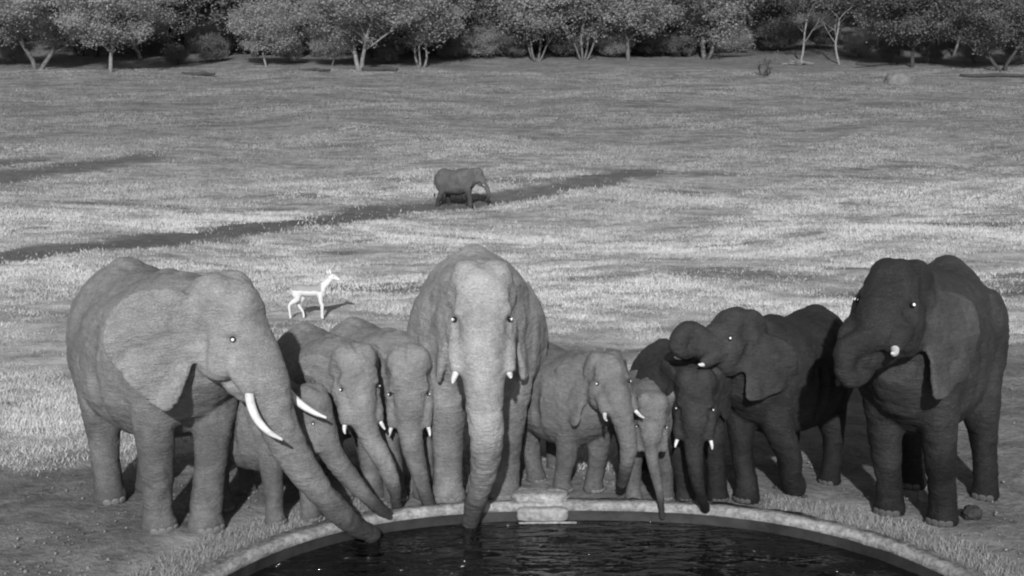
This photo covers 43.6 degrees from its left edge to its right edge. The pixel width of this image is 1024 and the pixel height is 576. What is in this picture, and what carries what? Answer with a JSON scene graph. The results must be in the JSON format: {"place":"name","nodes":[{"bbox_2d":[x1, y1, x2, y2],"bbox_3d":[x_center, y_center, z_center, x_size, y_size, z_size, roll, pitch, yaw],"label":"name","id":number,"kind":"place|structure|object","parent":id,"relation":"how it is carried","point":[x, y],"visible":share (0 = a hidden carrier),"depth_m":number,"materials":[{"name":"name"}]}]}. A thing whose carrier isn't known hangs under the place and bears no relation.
{"place":"outdoors","nodes":[
{"label":"outdoors","id":0,"kind":"place"},
{"bbox_2d":[0,0,1023,575],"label":"ground","id":1,"kind":"structure","parent":0,"point":[36,516],"depth_m":47.25,"materials":[{"name":"grey soil"}]},
{"bbox_2d":[0,1,34,46],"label":"tree","id":2,"kind":"object","parent":1,"relation":"on","point":[2,31],"visible":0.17,"depth_m":96.06,"materials":[{"name":"grey plant"}]},
{"bbox_2d":[0,33,38,62],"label":"shrub","id":3,"kind":"object","parent":1,"relation":"on","point":[17,52],"visible":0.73,"depth_m":100.52,"materials":[{"name":"grey plant"}]},
{"bbox_2d":[0,0,94,69],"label":"tree","id":4,"kind":"object","parent":1,"relation":"on","point":[16,12],"visible":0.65,"depth_m":94.52,"materials":[{"name":"grey plant"}]},
{"bbox_2d":[30,13,89,55],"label":"tree","id":5,"kind":"object","parent":1,"relation":"on","point":[81,51],"visible":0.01,"depth_m":110.24,"materials":[{"name":"grey plant"}]},
{"bbox_2d":[43,6,99,56],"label":"tree","id":6,"kind":"object","parent":1,"relation":"on","point":[95,53],"depth_m":107.29,"materials":[{"name":"grey plant"}]},
{"bbox_2d":[46,0,186,71],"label":"tree","id":7,"kind":"object","parent":1,"relation":"on","point":[114,21],"visible":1,"depth_m":89.39,"materials":[{"name":"grey plant"}]},
{"bbox_2d":[97,0,215,59],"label":"tree","id":8,"kind":"object","parent":1,"relation":"on","point":[168,20],"visible":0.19,"depth_m":104.59,"materials":[{"name":"grey plant"}]},
{"bbox_2d":[146,5,197,43],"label":"tree","id":9,"kind":"object","parent":1,"relation":"on","point":[171,34],"visible":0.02,"depth_m":117.60,"materials":[{"name":"grey plant"}]},
{"bbox_2d":[159,43,193,64],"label":"shrub","id":10,"kind":"object","parent":1,"relation":"on","point":[176,55],"visible":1,"depth_m":100.31,"materials":[{"name":"grey plant"}]},
{"bbox_2d":[162,5,205,48],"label":"tree","id":11,"kind":"object","parent":1,"relation":"on","point":[182,41],"visible":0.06,"depth_m":112.93,"materials":[{"name":"grey plant"}]},
{"bbox_2d":[182,72,214,75],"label":"fallen log","id":12,"kind":"object","parent":1,"relation":"on","point":[197,73],"visible":1,"depth_m":92.01,"materials":[{"name":"grey wood"}]},
{"bbox_2d":[187,30,229,62],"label":"shrub","id":13,"kind":"object","parent":1,"relation":"on","point":[207,49],"visible":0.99,"depth_m":99.81,"materials":[{"name":"grey plant"}]},
{"bbox_2d":[176,7,243,53],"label":"tree","id":14,"kind":"object","parent":1,"relation":"on","point":[232,43],"visible":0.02,"depth_m":110.59,"materials":[{"name":"grey plant"}]},
{"bbox_2d":[160,0,267,56],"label":"tree","id":15,"kind":"object","parent":1,"relation":"on","point":[209,9],"visible":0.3,"depth_m":106.20,"materials":[{"name":"grey plant"}]},
{"bbox_2d":[65,257,380,542],"bbox_3d":[-3.338,1.087,12.514,3.729,2.696,2.099,7,11,38],"label":"elephant","id":16,"kind":"object","parent":1,"relation":"on","point":[159,361],"visible":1,"depth_m":11.89},
{"bbox_2d":[203,0,299,56],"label":"tree","id":17,"kind":"object","parent":1,"relation":"on","point":[218,16],"visible":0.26,"depth_m":104.67,"materials":[{"name":"grey plant"}]},
{"bbox_2d":[220,0,308,66],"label":"tree","id":18,"kind":"object","parent":1,"relation":"on","point":[264,32],"visible":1,"depth_m":94.54,"materials":[{"name":"grey plant"}]},
{"bbox_2d":[241,0,329,57],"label":"tree","id":19,"kind":"object","parent":1,"relation":"on","point":[299,30],"visible":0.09,"depth_m":107.34,"materials":[{"name":"grey plant"}]},
{"bbox_2d":[274,42,305,62],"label":"shrub","id":20,"kind":"object","parent":1,"relation":"on","point":[289,56],"visible":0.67,"depth_m":97.80,"materials":[{"name":"grey plant"}]},
{"bbox_2d":[284,0,324,56],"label":"tree","id":21,"kind":"object","parent":1,"relation":"on","point":[305,24],"visible":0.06,"depth_m":108.18,"materials":[{"name":"grey plant"}]},
{"bbox_2d":[222,375,393,525],"bbox_3d":[-2.307,1.593,12.725,2.197,1.477,0.956,5,10,29],"label":"elephant","id":22,"kind":"object","parent":1,"relation":"on","point":[249,453],"visible":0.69,"depth_m":12.34},
{"bbox_2d":[287,269,339,318],"bbox_3d":[-3.624,0.110,23.418,0.996,0.911,0.266,1,9,6],"label":"antelope","id":23,"kind":"object","parent":1,"relation":"on","point":[300,292],"visible":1,"depth_m":23.34},
{"bbox_2d":[299,67,330,70],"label":"fallen log","id":24,"kind":"object","parent":1,"relation":"on","point":[312,69],"visible":1,"depth_m":94.24,"materials":[{"name":"grey wood"}]},
{"bbox_2d":[300,14,364,65],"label":"tree","id":25,"kind":"object","parent":1,"relation":"on","point":[321,44],"visible":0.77,"depth_m":96.76,"materials":[{"name":"grey plant"}]},
{"bbox_2d":[277,322,401,508],"bbox_3d":[-1.903,1.290,13.454,1.045,1.704,2.468,-5,10,-28],"label":"elephant","id":26,"kind":"object","parent":1,"relation":"on","point":[343,371],"visible":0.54,"depth_m":12.61},
{"bbox_2d":[265,0,422,69],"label":"tree","id":27,"kind":"object","parent":1,"relation":"on","point":[348,16],"visible":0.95,"depth_m":94.08,"materials":[{"name":"grey plant"}]},
{"bbox_2d":[364,13,384,57],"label":"tree","id":28,"kind":"object","parent":1,"relation":"on","point":[371,54],"visible":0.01,"depth_m":106.74,"materials":[{"name":"grey plant"}]},
{"bbox_2d":[361,66,397,70],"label":"fallen log","id":29,"kind":"object","parent":1,"relation":"on","point":[382,68],"visible":0.99,"depth_m":94.53,"materials":[{"name":"grey wood"}]},
{"bbox_2d":[329,317,435,504],"bbox_3d":[-1.370,1.318,13.760,1.080,1.874,2.340,-6,10,-33],"label":"elephant","id":30,"kind":"object","parent":1,"relation":"on","point":[405,382],"visible":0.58,"depth_m":12.83},
{"bbox_2d":[370,39,406,62],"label":"shrub","id":31,"kind":"object","parent":1,"relation":"on","point":[387,51],"visible":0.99,"depth_m":99.89,"materials":[{"name":"grey plant"}]},
{"bbox_2d":[355,3,438,54],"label":"tree","id":32,"kind":"object","parent":1,"relation":"on","point":[400,35],"visible":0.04,"depth_m":103.80,"materials":[{"name":"grey plant"}]},
{"bbox_2d":[369,0,481,66],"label":"tree","id":33,"kind":"object","parent":1,"relation":"on","point":[433,14],"visible":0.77,"depth_m":97.73,"materials":[{"name":"grey plant"}]},
{"bbox_2d":[433,31,474,58],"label":"shrub","id":34,"kind":"object","parent":1,"relation":"on","point":[452,46],"visible":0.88,"depth_m":102.78,"materials":[{"name":"grey plant"}]},
{"bbox_2d":[434,167,490,207],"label":"elephant","id":35,"kind":"object","parent":1,"relation":"on","point":[448,183],"visible":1,"depth_m":45.49},
{"bbox_2d":[437,0,501,56],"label":"tree","id":36,"kind":"object","parent":1,"relation":"on","point":[474,13],"visible":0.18,"depth_m":103.20,"materials":[{"name":"grey plant"}]},
{"bbox_2d":[407,244,548,527],"bbox_3d":[-0.354,0.923,13.568,1.536,2.735,3.654,-1,9,-4],"label":"elephant","id":37,"kind":"object","parent":1,"relation":"on","point":[477,327],"visible":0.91,"depth_m":12.59},
{"bbox_2d":[459,21,504,57],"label":"shrub","id":38,"kind":"object","parent":1,"relation":"on","point":[481,40],"visible":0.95,"depth_m":103.18,"materials":[{"name":"grey plant"}]},
{"bbox_2d":[466,0,543,53],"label":"tree","id":39,"kind":"object","parent":1,"relation":"on","point":[494,20],"visible":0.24,"depth_m":103.84,"materials":[{"name":"grey plant"}]},
{"bbox_2d":[487,26,532,58],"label":"shrub","id":40,"kind":"object","parent":1,"relation":"on","point":[506,46],"visible":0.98,"depth_m":103.53,"materials":[{"name":"grey plant"}]},
{"bbox_2d":[0,65,1023,484],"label":"grass","id":41,"kind":"structure","parent":1,"relation":"on","point":[174,223],"depth_m":45.03,"materials":[{"name":"grey plant"}]},
{"bbox_2d":[1,343,1023,575],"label":"soil clods","id":42,"kind":"object","parent":1,"relation":"on","point":[256,518],"visible":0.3,"depth_m":12.49,"materials":[{"name":"grey soil"}]},
{"bbox_2d":[504,8,544,51],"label":"tree","id":43,"kind":"object","parent":1,"relation":"on","point":[543,47],"visible":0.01,"depth_m":107.56,"materials":[{"name":"grey plant"}]},
{"bbox_2d":[480,0,598,61],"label":"tree","id":44,"kind":"object","parent":1,"relation":"on","point":[514,7],"visible":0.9,"depth_m":101.03,"materials":[{"name":"grey plant"}]},
{"bbox_2d":[525,0,602,55],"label":"tree","id":45,"kind":"object","parent":1,"relation":"on","point":[548,7],"visible":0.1,"depth_m":103.91,"materials":[{"name":"grey plant"}]},
{"bbox_2d":[544,27,589,57],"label":"shrub","id":46,"kind":"object","parent":1,"relation":"on","point":[562,47],"visible":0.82,"depth_m":103.85,"materials":[{"name":"grey plant"}]},
{"bbox_2d":[130,492,1023,575],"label":"bank grass","id":47,"kind":"structure","parent":1,"relation":"on","point":[939,547],"depth_m":12.01,"materials":[{"name":"grey plant"}]},
{"bbox_2d":[522,341,644,493],"bbox_3d":[0.674,1.344,13.453,0.946,1.596,2.271,-5,10,-31],"label":"elephant","id":48,"kind":"object","parent":1,"relation":"on","point":[582,398],"visible":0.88,"depth_m":13.05},
{"bbox_2d":[192,498,980,575],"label":"pool rim","id":49,"kind":"object","parent":1,"relation":"on","point":[254,557],"visible":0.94,"depth_m":12.50,"materials":[{"name":"concrete"}]},
{"bbox_2d":[511,487,575,523],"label":"stone block","id":50,"kind":"structure","parent":49,"relation":"on","point":[542,514],"depth_m":12.90,"materials":[{"name":"stone"}]},
{"bbox_2d":[517,0,667,59],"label":"tree","id":51,"kind":"object","parent":1,"relation":"on","point":[574,13],"visible":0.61,"depth_m":101.88,"materials":[{"name":"grey plant"}]},
{"bbox_2d":[591,28,635,56],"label":"shrub","id":52,"kind":"object","parent":1,"relation":"on","point":[611,45],"visible":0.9,"depth_m":104.55,"materials":[{"name":"grey plant"}]},
{"bbox_2d":[576,11,658,55],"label":"tree","id":53,"kind":"object","parent":1,"relation":"on","point":[634,40],"visible":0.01,"depth_m":105.09,"materials":[{"name":"grey plant"}]},
{"bbox_2d":[578,0,689,59],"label":"tree","id":54,"kind":"object","parent":1,"relation":"on","point":[655,19],"visible":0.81,"depth_m":102.38,"materials":[{"name":"grey plant"}]},
{"bbox_2d":[613,370,674,519],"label":"elephant","id":55,"kind":"object","parent":1,"relation":"on","point":[654,427],"visible":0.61,"depth_m":12.73},
{"bbox_2d":[630,27,669,56],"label":"shrub","id":56,"kind":"object","parent":1,"relation":"on","point":[647,44],"visible":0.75,"depth_m":107.63,"materials":[{"name":"grey plant"}]},
{"bbox_2d":[660,28,700,57],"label":"shrub","id":57,"kind":"object","parent":1,"relation":"on","point":[678,47],"visible":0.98,"depth_m":107.45,"materials":[{"name":"grey plant"}]},
{"bbox_2d":[629,338,732,512],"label":"elephant","id":58,"kind":"object","parent":1,"relation":"on","point":[701,409],"visible":0.75,"depth_m":12.82},
{"bbox_2d":[644,0,724,54],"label":"tree","id":59,"kind":"object","parent":1,"relation":"on","point":[661,53],"visible":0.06,"depth_m":108.26,"materials":[{"name":"grey plant"}]},
{"bbox_2d":[645,0,755,56],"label":"tree","id":60,"kind":"object","parent":1,"relation":"on","point":[692,27],"visible":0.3,"depth_m":105.94,"materials":[{"name":"grey plant"}]},
{"bbox_2d":[669,0,758,52],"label":"tree","id":61,"kind":"object","parent":1,"relation":"on","point":[715,25],"visible":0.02,"depth_m":110.05,"materials":[{"name":"grey plant"}]},
{"bbox_2d":[655,0,775,58],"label":"tree","id":62,"kind":"object","parent":1,"relation":"on","point":[735,7],"visible":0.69,"depth_m":105.32,"materials":[{"name":"grey plant"}]},
{"bbox_2d":[702,18,759,52],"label":"shrub","id":63,"kind":"object","parent":1,"relation":"on","point":[734,43],"visible":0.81,"depth_m":106.71,"materials":[{"name":"grey plant"}]},
{"bbox_2d":[712,52,770,56],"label":"fallen log","id":64,"kind":"object","parent":1,"relation":"on","point":[733,54],"visible":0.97,"depth_m":106.81,"materials":[{"name":"grey wood"}]},
{"bbox_2d":[668,304,853,504],"bbox_3d":[2.744,1.128,13.470,1.168,2.047,2.791,8,12,41],"label":"elephant","id":65,"kind":"object","parent":1,"relation":"on","point":[779,369],"visible":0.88,"depth_m":12.98},
{"bbox_2d":[747,49,781,76],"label":"shrub","id":66,"kind":"object","parent":1,"relation":"on","point":[766,70],"visible":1,"depth_m":91.24,"materials":[{"name":"grey plant"}]},
{"bbox_2d":[729,0,803,50],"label":"tree","id":67,"kind":"object","parent":1,"relation":"on","point":[767,10],"visible":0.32,"depth_m":109.21,"materials":[{"name":"grey plant"}]},
{"bbox_2d":[753,12,807,50],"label":"shrub","id":68,"kind":"object","parent":1,"relation":"on","point":[782,32],"visible":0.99,"depth_m":108.75,"materials":[{"name":"grey plant"}]},
{"bbox_2d":[744,0,823,34],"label":"tree","id":69,"kind":"object","parent":1,"relation":"on","point":[798,4],"visible":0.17,"depth_m":117.70,"materials":[{"name":"grey plant"}]},
{"bbox_2d":[782,58,813,64],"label":"brush pile","id":70,"kind":"object","parent":1,"relation":"on","point":[797,63],"visible":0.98,"depth_m":101.64,"materials":[{"name":"grey plant"}]},
{"bbox_2d":[772,0,851,63],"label":"tree","id":71,"kind":"object","parent":1,"relation":"on","point":[804,29],"visible":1,"depth_m":101.33,"materials":[{"name":"grey plant"}]},
{"bbox_2d":[795,11,846,48],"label":"shrub","id":72,"kind":"object","parent":1,"relation":"on","point":[820,35],"visible":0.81,"depth_m":109.79,"materials":[{"name":"black plant"}]},
{"bbox_2d":[825,0,835,17],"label":"tree","id":73,"kind":"object","parent":1,"relation":"on","point":[832,9],"visible":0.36,"depth_m":135.34,"materials":[{"name":"grey plant"}]},
{"bbox_2d":[801,0,870,64],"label":"tree","id":74,"kind":"object","parent":1,"relation":"on","point":[835,42],"visible":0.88,"depth_m":101.52,"materials":[{"name":"grey plant"}]},
{"bbox_2d":[838,28,880,57],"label":"shrub","id":75,"kind":"object","parent":1,"relation":"on","point":[857,40],"visible":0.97,"depth_m":105.24,"materials":[{"name":"grey plant"}]},
{"bbox_2d":[825,0,900,49],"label":"tree","id":76,"kind":"object","parent":1,"relation":"on","point":[841,2],"visible":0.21,"depth_m":111.21,"materials":[{"name":"grey plant"}]},
{"bbox_2d":[856,62,898,65],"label":"fallen log","id":77,"kind":"object","parent":1,"relation":"on","point":[876,64],"visible":1,"depth_m":99.17,"materials":[{"name":"grey wood"}]},
{"bbox_2d":[875,41,905,61],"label":"shrub","id":78,"kind":"object","parent":1,"relation":"on","point":[886,52],"visible":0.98,"depth_m":100.51,"materials":[{"name":"black plant"}]},
{"bbox_2d":[884,71,913,84],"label":"boulder","id":79,"kind":"object","parent":1,"relation":"on","point":[900,78],"visible":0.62,"depth_m":85.99,"materials":[{"name":"grey stone"}]},
{"bbox_2d":[847,0,967,67],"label":"tree","id":80,"kind":"object","parent":1,"relation":"on","point":[921,20],"visible":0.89,"depth_m":95.60,"materials":[{"name":"grey plant"}]},
{"bbox_2d":[833,255,1009,527],"bbox_3d":[4.039,0.924,12.672,1.358,2.663,3.755,5,10,31],"label":"elephant","id":81,"kind":"object","parent":1,"relation":"on","point":[920,352],"visible":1,"depth_m":12.13},
{"bbox_2d":[915,38,949,62],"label":"shrub","id":82,"kind":"object","parent":1,"relation":"on","point":[926,50],"visible":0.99,"depth_m":98.59,"materials":[{"name":"black plant"}]},
{"bbox_2d":[897,0,988,47],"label":"tree","id":83,"kind":"object","parent":1,"relation":"on","point":[942,36],"visible":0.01,"depth_m":110.64,"materials":[{"name":"grey plant"}]},
{"bbox_2d":[952,28,961,56],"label":"tree","id":84,"kind":"object","parent":1,"relation":"on","point":[955,49],"visible":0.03,"depth_m":109.53,"materials":[{"name":"grey plant"}]},
{"bbox_2d":[961,504,982,519],"bbox_3d":[4.526,2.211,12.591,0.191,0.153,0.172,0,9,0],"label":"dung ball","id":85,"kind":"object","parent":1,"relation":"on","point":[971,512],"visible":1,"depth_m":12.54,"materials":[{"name":"grey"}]},
{"bbox_2d":[950,13,997,43],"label":"tree","id":86,"kind":"object","parent":1,"relation":"on","point":[965,35],"visible":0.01,"depth_m":109.08,"materials":[{"name":"grey plant"}]},
{"bbox_2d":[954,38,997,62],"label":"shrub","id":87,"kind":"object","parent":1,"relation":"on","point":[968,54],"visible":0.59,"depth_m":98.22,"materials":[{"name":"grey plant"}]},
{"bbox_2d":[932,0,1023,71],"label":"tree","id":88,"kind":"object","parent":1,"relation":"on","point":[979,17],"visible":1,"depth_m":92.50,"materials":[{"name":"grey plant"}]},
{"bbox_2d":[959,73,1023,76],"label":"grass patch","id":89,"kind":"object","parent":1,"relation":"on","point":[993,75],"visible":1,"depth_m":91.09,"materials":[{"name":"grey plant"}]},
{"bbox_2d":[986,2,1023,44],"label":"tree","id":90,"kind":"object","parent":1,"relation":"on","point":[998,9],"visible":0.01,"depth_m":96.36,"materials":[{"name":"grey plant"}]},
{"bbox_2d":[997,41,1023,64],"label":"shrub","id":91,"kind":"object","parent":1,"relation":"on","point":[1018,56],"visible":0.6,"depth_m":95.55,"materials":[{"name":"black plant"}]},
{"bbox_2d":[249,520,919,575],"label":"water","id":92,"kind":"structure","parent":0,"point":[594,548],"depth_m":12.01,"materials":[{"name":"black liquid"}]}
]}

